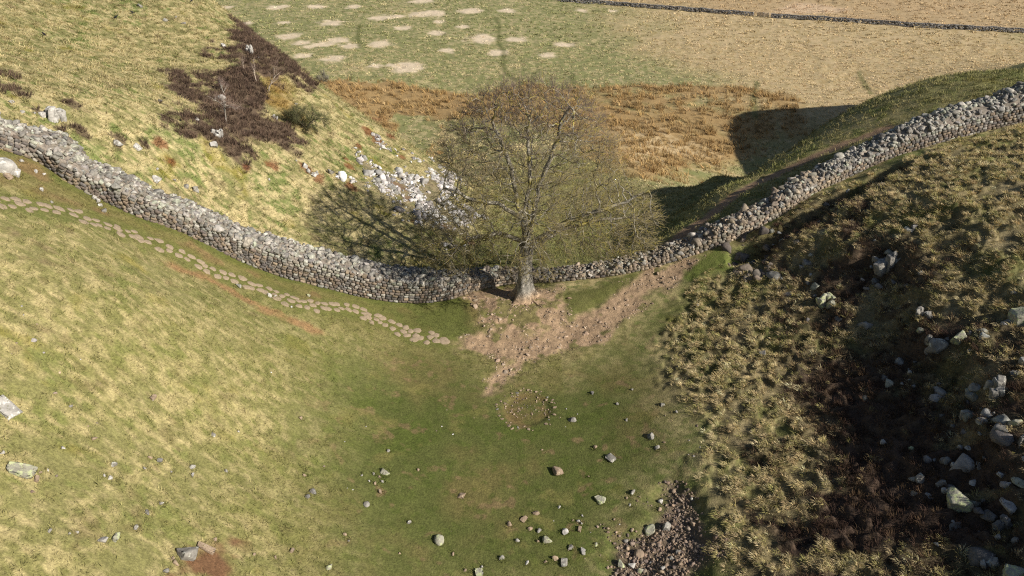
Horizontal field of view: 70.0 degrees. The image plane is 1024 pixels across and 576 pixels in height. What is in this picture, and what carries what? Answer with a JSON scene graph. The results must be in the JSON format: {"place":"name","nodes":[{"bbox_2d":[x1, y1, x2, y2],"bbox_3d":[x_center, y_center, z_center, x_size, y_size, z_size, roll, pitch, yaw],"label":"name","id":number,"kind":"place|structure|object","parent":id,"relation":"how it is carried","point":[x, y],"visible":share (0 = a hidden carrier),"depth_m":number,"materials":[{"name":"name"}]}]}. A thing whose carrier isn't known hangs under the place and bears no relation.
{"place":"outdoors","nodes":[
{"label":"outdoors","id":0,"kind":"place"},
{"bbox_2d":[0,0,1023,575],"bbox_3d":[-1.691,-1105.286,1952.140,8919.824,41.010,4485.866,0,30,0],"label":"ground","id":1,"kind":"structure","parent":0,"point":[520,464],"depth_m":40.04,"materials":[{"name":"plant"}]},
{"bbox_2d":[0,196,9,200],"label":"flagstone","id":2,"kind":"object","parent":1,"relation":"on","point":[5,198],"visible":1,"depth_m":34.69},
{"bbox_2d":[3,173,13,179],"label":"rock","id":3,"kind":"object","parent":1,"relation":"on","point":[8,176],"visible":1,"depth_m":36.44,"materials":[{"name":"stone"}]},
{"bbox_2d":[0,157,17,174],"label":"rock","id":4,"kind":"object","parent":1,"relation":"on","point":[7,165],"visible":0.83,"depth_m":36.59,"materials":[{"name":"stone"}]},
{"bbox_2d":[0,395,22,420],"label":"rock","id":5,"kind":"object","parent":1,"relation":"on","point":[13,411],"visible":1,"depth_m":26.28,"materials":[{"name":"stone"}]},
{"bbox_2d":[10,197,21,201],"bbox_3d":[-23.946,-4.250,35.263,0.471,0.114,0.499,29,15,-4],"label":"flagstone","id":6,"kind":"object","parent":1,"relation":"on","point":[16,198],"visible":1,"depth_m":35.25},
{"bbox_2d":[12,168,20,177],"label":"rock","id":7,"kind":"object","parent":1,"relation":"on","point":[18,171],"visible":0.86,"depth_m":36.95,"materials":[{"name":"stone"}]},
{"bbox_2d":[14,201,25,205],"bbox_3d":[-23.645,-4.026,35.078,0.521,0.110,0.492,35,15,15],"label":"flagstone","id":8,"kind":"object","parent":1,"relation":"on","point":[18,203],"visible":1,"depth_m":35.04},
{"bbox_2d":[6,461,37,478],"bbox_3d":[-16.735,6.198,24.904,0.900,0.181,0.595,34,18,-28],"label":"rock","id":9,"kind":"object","parent":1,"relation":"on","point":[23,470],"visible":1,"depth_m":24.83,"materials":[{"name":"stone"}]},
{"bbox_2d":[22,199,31,203],"bbox_3d":[-23.687,-4.189,35.652,0.412,0.113,0.498,29,14,-7],"label":"flagstone","id":10,"kind":"object","parent":1,"relation":"on","point":[27,201],"visible":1,"depth_m":35.62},
{"bbox_2d":[34,475,39,482],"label":"stone","id":11,"kind":"object","parent":1,"relation":"on","point":[36,478],"visible":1,"depth_m":25.00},
{"bbox_2d":[44,203,52,208],"bbox_3d":[-23.158,-4.072,36.408,0.554,0.113,0.450,26,14,-21],"label":"flagstone","id":12,"kind":"object","parent":1,"relation":"on","point":[49,206],"visible":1,"depth_m":36.39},
{"bbox_2d":[38,106,66,122],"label":"rock","id":13,"kind":"object","parent":1,"relation":"on","point":[54,114],"visible":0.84,"depth_m":42.70,"materials":[{"name":"stone"}]},
{"bbox_2d":[53,205,65,211],"bbox_3d":[-22.865,-3.975,36.875,0.619,0.110,0.515,30,12,-6],"label":"flagstone","id":14,"kind":"object","parent":1,"relation":"on","point":[58,208],"visible":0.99,"depth_m":36.86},
{"bbox_2d":[78,219,88,223],"bbox_3d":[-21.793,-3.335,37.154,0.477,0.110,0.513,34,12,12],"label":"flagstone","id":15,"kind":"object","parent":1,"relation":"on","point":[83,221],"visible":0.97,"depth_m":37.11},
{"bbox_2d":[83,216,91,220],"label":"flagstone","id":16,"kind":"object","parent":1,"relation":"on","point":[87,218],"visible":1,"depth_m":37.78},
{"bbox_2d":[97,536,107,542],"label":"rock","id":17,"kind":"object","parent":1,"relation":"on","point":[104,539],"visible":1,"depth_m":25.01,"materials":[{"name":"stone"}]},
{"bbox_2d":[112,532,119,542],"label":"rock","id":18,"kind":"object","parent":1,"relation":"on","point":[116,537],"visible":1,"depth_m":25.44,"materials":[{"name":"stone"}]},
{"bbox_2d":[113,140,123,146],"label":"rock","id":19,"kind":"object","parent":1,"relation":"on","point":[117,143],"visible":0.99,"depth_m":44.76,"materials":[{"name":"stone"}]},
{"bbox_2d":[116,231,125,237],"bbox_3d":[-20.639,-2.798,38.579,0.611,0.113,0.463,39,12,23],"label":"flagstone","id":20,"kind":"object","parent":1,"relation":"on","point":[120,234],"visible":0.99,"depth_m":38.52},
{"bbox_2d":[133,143,142,150],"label":"rock","id":21,"kind":"object","parent":1,"relation":"on","point":[137,147],"visible":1,"depth_m":45.89,"materials":[{"name":"stone"}]},
{"bbox_2d":[149,394,156,400],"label":"stone","id":22,"kind":"object","parent":1,"relation":"on","point":[152,397],"visible":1,"depth_m":31.35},
{"bbox_2d":[152,175,161,183],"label":"rock","id":23,"kind":"object","parent":1,"relation":"on","point":[156,179],"visible":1,"depth_m":45.28,"materials":[{"name":"stone"}]},
{"bbox_2d":[154,247,163,252],"bbox_3d":[-19.323,-2.083,39.989,0.581,0.110,0.539,29,16,-33],"label":"flagstone","id":24,"kind":"object","parent":1,"relation":"on","point":[159,249],"visible":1,"depth_m":39.95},
{"bbox_2d":[154,238,163,242],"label":"flagstone","id":25,"kind":"object","parent":1,"relation":"on","point":[159,240],"visible":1,"depth_m":40.73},
{"bbox_2d":[0,13,319,172],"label":"heather","id":26,"kind":"object","parent":1,"relation":"on","point":[245,34],"visible":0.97,"depth_m":57.43,"materials":[{"name":"brown plant"}]},
{"bbox_2d":[176,546,198,560],"bbox_3d":[-12.008,9.832,26.944,0.746,0.665,0.565,12,25,-36],"label":"rock","id":27,"kind":"object","parent":1,"relation":"on","point":[187,553],"visible":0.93,"depth_m":26.77,"materials":[{"name":"stone"}]},
{"bbox_2d":[192,186,198,192],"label":"rock","id":28,"kind":"object","parent":1,"relation":"on","point":[196,189],"visible":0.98,"depth_m":47.31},
{"bbox_2d":[194,264,202,269],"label":"flagstone","id":29,"kind":"object","parent":1,"relation":"on","point":[198,266],"visible":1,"depth_m":41.31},
{"bbox_2d":[197,541,215,554],"bbox_3d":[-11.639,9.886,27.772,0.742,0.182,0.301,34,15,-17],"label":"rock","id":30,"kind":"object","parent":1,"relation":"on","point":[204,547],"visible":0.94,"depth_m":27.71,"materials":[{"name":"stone"}]},
{"bbox_2d":[209,141,217,147],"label":"rock","id":31,"kind":"object","parent":1,"relation":"on","point":[213,144],"visible":1,"depth_m":50.09,"materials":[{"name":"stone"}]},
{"bbox_2d":[210,129,222,137],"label":"rock","id":32,"kind":"object","parent":1,"relation":"on","point":[219,133],"visible":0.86,"depth_m":51.18,"materials":[{"name":"stone"}]},
{"bbox_2d":[214,274,221,278],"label":"flagstone","id":33,"kind":"object","parent":1,"relation":"on","point":[218,276],"visible":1,"depth_m":41.78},
{"bbox_2d":[215,76,227,93],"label":"birch sapling","id":34,"kind":"object","parent":1,"relation":"on","point":[219,83],"visible":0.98,"depth_m":57.46,"materials":[{"name":"grey plant"}]},
{"bbox_2d":[205,88,244,119],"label":"birch sapling","id":35,"kind":"object","parent":1,"relation":"on","point":[224,105],"visible":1,"depth_m":52.81,"materials":[{"name":"grey plant"}]},
{"bbox_2d":[238,275,246,280],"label":"flagstone","id":36,"kind":"object","parent":1,"relation":"on","point":[242,278],"visible":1,"depth_m":43.28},
{"bbox_2d":[245,45,252,52],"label":"rock","id":37,"kind":"object","parent":1,"relation":"on","point":[249,48],"visible":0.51,"depth_m":65.32,"materials":[{"name":"stone"}]},
{"bbox_2d":[249,56,256,80],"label":"birch sapling","id":38,"kind":"object","parent":1,"relation":"on","point":[253,69],"visible":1,"depth_m":61.03,"materials":[{"name":"beige plant"}]},
{"bbox_2d":[268,60,279,90],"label":"birch sapling","id":39,"kind":"object","parent":1,"relation":"on","point":[274,76],"visible":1,"depth_m":61.31,"materials":[{"name":"beige plant"}]},
{"bbox_2d":[272,296,281,300],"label":"flagstone","id":40,"kind":"object","parent":1,"relation":"on","point":[277,298],"visible":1,"depth_m":43.34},
{"bbox_2d":[0,151,601,575],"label":"rough grass","id":41,"kind":"structure","parent":1,"relation":"on","point":[178,395],"depth_m":32.42,"materials":[{"name":"plant"}]},
{"bbox_2d":[281,102,331,134],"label":"thorn bush","id":42,"kind":"object","parent":1,"relation":"on","point":[296,116],"visible":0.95,"depth_m":58.83,"materials":[{"name":"green plant"}]},
{"bbox_2d":[309,488,315,493],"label":"rock","id":43,"kind":"object","parent":1,"relation":"on","point":[312,490],"visible":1,"depth_m":33.27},
{"bbox_2d":[310,171,318,176],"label":"rock","id":44,"kind":"object","parent":1,"relation":"on","point":[314,174],"visible":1,"depth_m":54.92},
{"bbox_2d":[315,67,328,81],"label":"thorn bush","id":45,"kind":"object","parent":1,"relation":"on","point":[323,74],"visible":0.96,"depth_m":140.64,"materials":[{"name":"beige plant"}]},
{"bbox_2d":[15,305,700,570],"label":"stone chips","id":46,"kind":"object","parent":1,"relation":"on","point":[55,392],"visible":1,"depth_m":29.01,"materials":[{"name":"stone"}]},
{"bbox_2d":[363,501,369,507],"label":"rock","id":47,"kind":"object","parent":1,"relation":"on","point":[366,504],"visible":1,"depth_m":33.80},
{"bbox_2d":[364,314,371,319],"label":"flagstone","id":48,"kind":"object","parent":1,"relation":"on","point":[368,317],"visible":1,"depth_m":46.45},
{"bbox_2d":[380,468,389,474],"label":"rock","id":49,"kind":"object","parent":1,"relation":"on","point":[383,471],"visible":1,"depth_m":35.84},
{"bbox_2d":[335,132,488,249],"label":"scree","id":50,"kind":"structure","parent":1,"relation":"on","point":[416,194],"depth_m":60.36,"materials":[{"name":"stone"}]},
{"bbox_2d":[410,337,417,341],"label":"flagstone","id":51,"kind":"object","parent":1,"relation":"on","point":[413,338],"visible":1,"depth_m":46.02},
{"bbox_2d":[413,328,420,332],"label":"flagstone","id":52,"kind":"object","parent":1,"relation":"on","point":[417,330],"visible":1,"depth_m":46.89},
{"bbox_2d":[432,338,439,342],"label":"flagstone","id":53,"kind":"object","parent":1,"relation":"on","point":[435,340],"visible":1,"depth_m":46.25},
{"bbox_2d":[434,534,443,545],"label":"rock","id":54,"kind":"object","parent":1,"relation":"on","point":[439,539],"visible":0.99,"depth_m":32.78,"materials":[{"name":"stone"}]},
{"bbox_2d":[439,337,449,343],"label":"flagstone","id":55,"kind":"object","parent":1,"relation":"on","point":[444,340],"visible":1,"depth_m":46.35,"materials":[{"name":"stone"}]},
{"bbox_2d":[457,493,465,498],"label":"rock","id":56,"kind":"object","parent":1,"relation":"on","point":[460,495],"visible":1,"depth_m":35.25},
{"bbox_2d":[475,567,483,575],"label":"rock","id":57,"kind":"object","parent":1,"relation":"on","point":[478,571],"visible":1,"depth_m":31.52,"materials":[{"name":"stone"}]},
{"bbox_2d":[0,81,1023,303],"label":"stone wall","id":58,"kind":"structure","parent":1,"relation":"on","point":[62,154],"depth_m":48.74,"materials":[{"name":"stone"}]},
{"bbox_2d":[0,5,1023,575],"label":"grass fringe","id":59,"kind":"object","parent":1,"relation":"on","point":[568,417],"depth_m":32.96,"materials":[{"name":"plant"}]},
{"bbox_2d":[275,280,768,575],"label":"turf","id":60,"kind":"structure","parent":1,"relation":"on","point":[511,450],"depth_m":37.64,"materials":[{"name":"green plant"}]},
{"bbox_2d":[520,515,527,522],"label":"rock","id":61,"kind":"object","parent":1,"relation":"on","point":[523,519],"visible":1,"depth_m":34.20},
{"bbox_2d":[505,392,548,417],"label":"ring pebbles","id":62,"kind":"object","parent":1,"relation":"on","point":[527,407],"visible":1,"depth_m":41.15,"materials":[{"name":"stone"}]},
{"bbox_2d":[404,67,667,307],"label":"sycamore tree","id":63,"kind":"object","parent":1,"relation":"on","point":[524,292],"visible":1,"depth_m":45.26,"materials":[{"name":"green plant"}]},
{"bbox_2d":[542,536,551,542],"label":"rock","id":64,"kind":"object","parent":1,"relation":"on","point":[545,539],"visible":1,"depth_m":33.03,"materials":[{"name":"stone"}]},
{"bbox_2d":[552,466,563,475],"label":"rock","id":65,"kind":"object","parent":1,"relation":"on","point":[557,471],"visible":1,"depth_m":36.70,"materials":[{"name":"stone"}]},
{"bbox_2d":[561,558,567,566],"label":"stone","id":66,"kind":"object","parent":1,"relation":"on","point":[564,561],"visible":1,"depth_m":32.01,"materials":[{"name":"stone"}]},
{"bbox_2d":[317,75,813,184],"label":"rushes","id":67,"kind":"object","parent":1,"relation":"on","point":[648,164],"visible":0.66,"depth_m":121.72,"materials":[{"name":"brown plant"}]},
{"bbox_2d":[562,528,568,534],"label":"rock","id":68,"kind":"object","parent":1,"relation":"on","point":[565,531],"visible":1,"depth_m":33.48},
{"bbox_2d":[568,417,576,421],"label":"rock","id":69,"kind":"object","parent":1,"relation":"on","point":[572,419],"visible":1,"depth_m":39.85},
{"bbox_2d":[459,255,705,388],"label":"trodden rubble","id":70,"kind":"object","parent":1,"relation":"on","point":[475,306],"visible":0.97,"depth_m":47.62,"materials":[{"name":"stone"}]},
{"bbox_2d":[580,547,585,554],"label":"stone","id":71,"kind":"object","parent":1,"relation":"on","point":[582,549],"visible":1,"depth_m":32.49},
{"bbox_2d":[594,495,605,504],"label":"rock","id":72,"kind":"object","parent":1,"relation":"on","point":[599,499],"visible":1,"depth_m":35.02,"materials":[{"name":"stone"}]},
{"bbox_2d":[605,453,615,462],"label":"rock","id":73,"kind":"object","parent":1,"relation":"on","point":[610,457],"visible":1,"depth_m":37.19,"materials":[{"name":"stone"}]},
{"bbox_2d":[218,0,1023,45],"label":"meadow grass","id":74,"kind":"structure","parent":1,"relation":"on","point":[716,25],"depth_m":195.83,"materials":[{"name":"plant"}]},
{"bbox_2d":[617,559,624,567],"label":"rock","id":75,"kind":"object","parent":1,"relation":"on","point":[620,564],"visible":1,"depth_m":31.84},
{"bbox_2d":[628,563,635,568],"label":"rock","id":76,"kind":"object","parent":1,"relation":"on","point":[631,565],"visible":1,"depth_m":31.79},
{"bbox_2d":[634,549,643,557],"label":"rock","id":77,"kind":"object","parent":1,"relation":"on","point":[639,553],"visible":1,"depth_m":32.29,"materials":[{"name":"stone"}]},
{"bbox_2d":[274,42,1023,190],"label":"meadow grass","id":78,"kind":"structure","parent":1,"relation":"on","point":[657,61],"depth_m":147.80,"materials":[{"name":"plant"}]},
{"bbox_2d":[644,524,654,535],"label":"rock","id":79,"kind":"object","parent":1,"relation":"on","point":[649,529],"visible":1,"depth_m":33.29,"materials":[{"name":"stone"}]},
{"bbox_2d":[647,432,653,439],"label":"rock","id":80,"kind":"object","parent":1,"relation":"on","point":[650,436],"visible":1,"depth_m":37.90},
{"bbox_2d":[641,243,662,250],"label":"thorn bush","id":81,"kind":"object","parent":1,"relation":"on","point":[652,247],"visible":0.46,"depth_m":51.58,"materials":[{"name":"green plant"}]},
{"bbox_2d":[558,0,753,15],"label":"field wall","id":82,"kind":"structure","parent":1,"relation":"on","point":[684,8],"depth_m":213.12,"materials":[{"name":"stone"}]},
{"bbox_2d":[596,480,733,575],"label":"gravel","id":83,"kind":"structure","parent":1,"relation":"on","point":[674,538],"depth_m":32.44,"materials":[{"name":"stone"}]},
{"bbox_2d":[662,522,670,530],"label":"rock","id":84,"kind":"object","parent":1,"relation":"on","point":[666,526],"visible":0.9,"depth_m":33.37,"materials":[{"name":"stone"}]},
{"bbox_2d":[721,226,772,281],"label":"crag rubble","id":85,"kind":"object","parent":1,"relation":"on","point":[741,257],"visible":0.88,"depth_m":48.48,"materials":[{"name":"stone"}]},
{"bbox_2d":[759,350,765,355],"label":"rock","id":86,"kind":"object","parent":1,"relation":"on","point":[762,352],"visible":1,"depth_m":41.14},
{"bbox_2d":[757,12,768,16],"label":"field gate","id":87,"kind":"structure","parent":1,"relation":"on","point":[762,15],"depth_m":202.11,"materials":[{"name":"brown wood"}]},
{"bbox_2d":[802,259,811,265],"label":"rock","id":88,"kind":"object","parent":1,"relation":"on","point":[805,261],"visible":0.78,"depth_m":45.63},
{"bbox_2d":[816,292,836,309],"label":"rock","id":89,"kind":"object","parent":1,"relation":"on","point":[821,301],"visible":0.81,"depth_m":42.45,"materials":[{"name":"stone"}]},
{"bbox_2d":[657,123,1023,575],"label":"tussock grass","id":90,"kind":"structure","parent":1,"relation":"on","point":[919,179],"depth_m":40.49,"materials":[{"name":"plant"}]},
{"bbox_2d":[737,163,1023,575],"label":"heather","id":91,"kind":"object","parent":1,"relation":"on","point":[888,364],"visible":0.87,"depth_m":33.86,"materials":[{"name":"brown plant"}]},
{"bbox_2d":[745,166,1023,566],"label":"crag rubble","id":92,"kind":"object","parent":1,"relation":"on","point":[975,555],"visible":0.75,"depth_m":30.91,"materials":[{"name":"stone"}]},
{"bbox_2d":[873,251,900,276],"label":"rock","id":93,"kind":"object","parent":1,"relation":"on","point":[881,266],"visible":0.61,"depth_m":41.84,"materials":[{"name":"stone"}]},
{"bbox_2d":[771,13,1023,32],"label":"field wall","id":94,"kind":"structure","parent":1,"relation":"on","point":[930,25],"depth_m":188.38,"materials":[{"name":"stone"}]},
{"bbox_2d":[915,472,924,483],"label":"rock","id":95,"kind":"object","parent":1,"relation":"on","point":[920,477],"visible":1,"depth_m":31.06,"materials":[{"name":"stone"}]},
{"bbox_2d":[916,327,923,333],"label":"rock","id":96,"kind":"object","parent":1,"relation":"on","point":[919,329],"visible":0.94,"depth_m":37.53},
{"bbox_2d":[915,306,932,318],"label":"rock","id":97,"kind":"object","parent":1,"relation":"on","point":[920,310],"visible":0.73,"depth_m":38.13,"materials":[{"name":"stone"}]},
{"bbox_2d":[924,335,932,345],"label":"rock","id":98,"kind":"object","parent":1,"relation":"on","point":[928,339],"visible":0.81,"depth_m":36.63,"materials":[{"name":"stone"}]},
{"bbox_2d":[927,338,948,353],"bbox_3d":[21.123,3.007,36.400,0.796,0.872,0.841,-25,28,-6],"label":"rock","id":99,"kind":"object","parent":1,"relation":"on","point":[937,345],"visible":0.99,"depth_m":36.18,"materials":[{"name":"stone"}]},
{"bbox_2d":[935,479,946,487],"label":"rock","id":100,"kind":"object","parent":1,"relation":"on","point":[942,482],"visible":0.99,"depth_m":30.58,"materials":[{"name":"stone"}]},
{"bbox_2d":[950,330,966,344],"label":"rock","id":101,"kind":"object","parent":1,"relation":"on","point":[955,340],"visible":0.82,"depth_m":35.50,"materials":[{"name":"stone"}]},
{"bbox_2d":[946,486,973,512],"bbox_3d":[18.024,8.648,29.640,0.804,0.813,1.065,-16,27,8],"label":"rock","id":102,"kind":"object","parent":1,"relation":"on","point":[958,501],"visible":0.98,"depth_m":29.31,"materials":[{"name":"stone"}]},
{"bbox_2d":[959,409,973,419],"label":"rock","id":103,"kind":"object","parent":1,"relation":"on","point":[962,412],"visible":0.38,"depth_m":32.52,"materials":[{"name":"stone"}]},
{"bbox_2d":[980,553,999,569],"bbox_3d":[17.818,10.316,27.255,0.744,0.730,0.628,-5,30,22],"label":"rock","id":104,"kind":"object","parent":1,"relation":"on","point":[992,561],"visible":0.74,"depth_m":27.08,"materials":[{"name":"stone"}]},
{"bbox_2d":[983,375,1007,400],"bbox_3d":[21.353,4.487,32.155,0.855,1.030,1.038,8,31,13],"label":"rock","id":105,"kind":"object","parent":1,"relation":"on","point":[997,390],"visible":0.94,"depth_m":31.95,"materials":[{"name":"stone"}]},
{"bbox_2d":[992,514,1012,532],"bbox_3d":[18.856,9.217,28.210,0.751,1.174,0.460,-19,28,-1],"label":"rock","id":106,"kind":"object","parent":1,"relation":"on","point":[1000,524],"visible":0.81,"depth_m":27.98,"materials":[{"name":"stone"}]},
{"bbox_2d":[1003,319,1012,323],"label":"rock","id":107,"kind":"object","parent":1,"relation":"on","point":[1007,321],"visible":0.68,"depth_m":35.45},
{"bbox_2d":[1002,564,1023,575],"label":"rock","id":108,"kind":"object","parent":1,"relation":"on","point":[1011,570],"visible":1,"depth_m":26.18,"materials":[{"name":"stone"}]},
{"bbox_2d":[1007,419,1022,426],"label":"rock","id":109,"kind":"object","parent":1,"relation":"on","point":[1015,422],"visible":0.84,"depth_m":30.20,"materials":[{"name":"stone"}]},
{"bbox_2d":[1011,537,1018,542],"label":"stone","id":110,"kind":"object","parent":1,"relation":"on","point":[1013,539],"visible":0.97,"depth_m":27.39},
{"bbox_2d":[1007,306,1023,327],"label":"rock","id":111,"kind":"object","parent":1,"relation":"on","point":[1015,315],"visible":0.88,"depth_m":35.16,"materials":[{"name":"stone"}]},
{"bbox_2d":[1009,370,1021,375],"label":"rock","id":112,"kind":"object","parent":1,"relation":"on","point":[1013,372],"visible":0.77,"depth_m":32.53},
{"bbox_2d":[1018,435,1023,447],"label":"rock","id":113,"kind":"object","parent":1,"relation":"on","point":[1021,441],"visible":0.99,"depth_m":29.52,"materials":[{"name":"stone"}]},
{"bbox_2d":[1018,357,1023,365],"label":"rock","id":114,"kind":"object","parent":1,"relation":"on","point":[1021,361],"visible":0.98,"depth_m":32.66,"materials":[{"name":"stone"}]}
]}

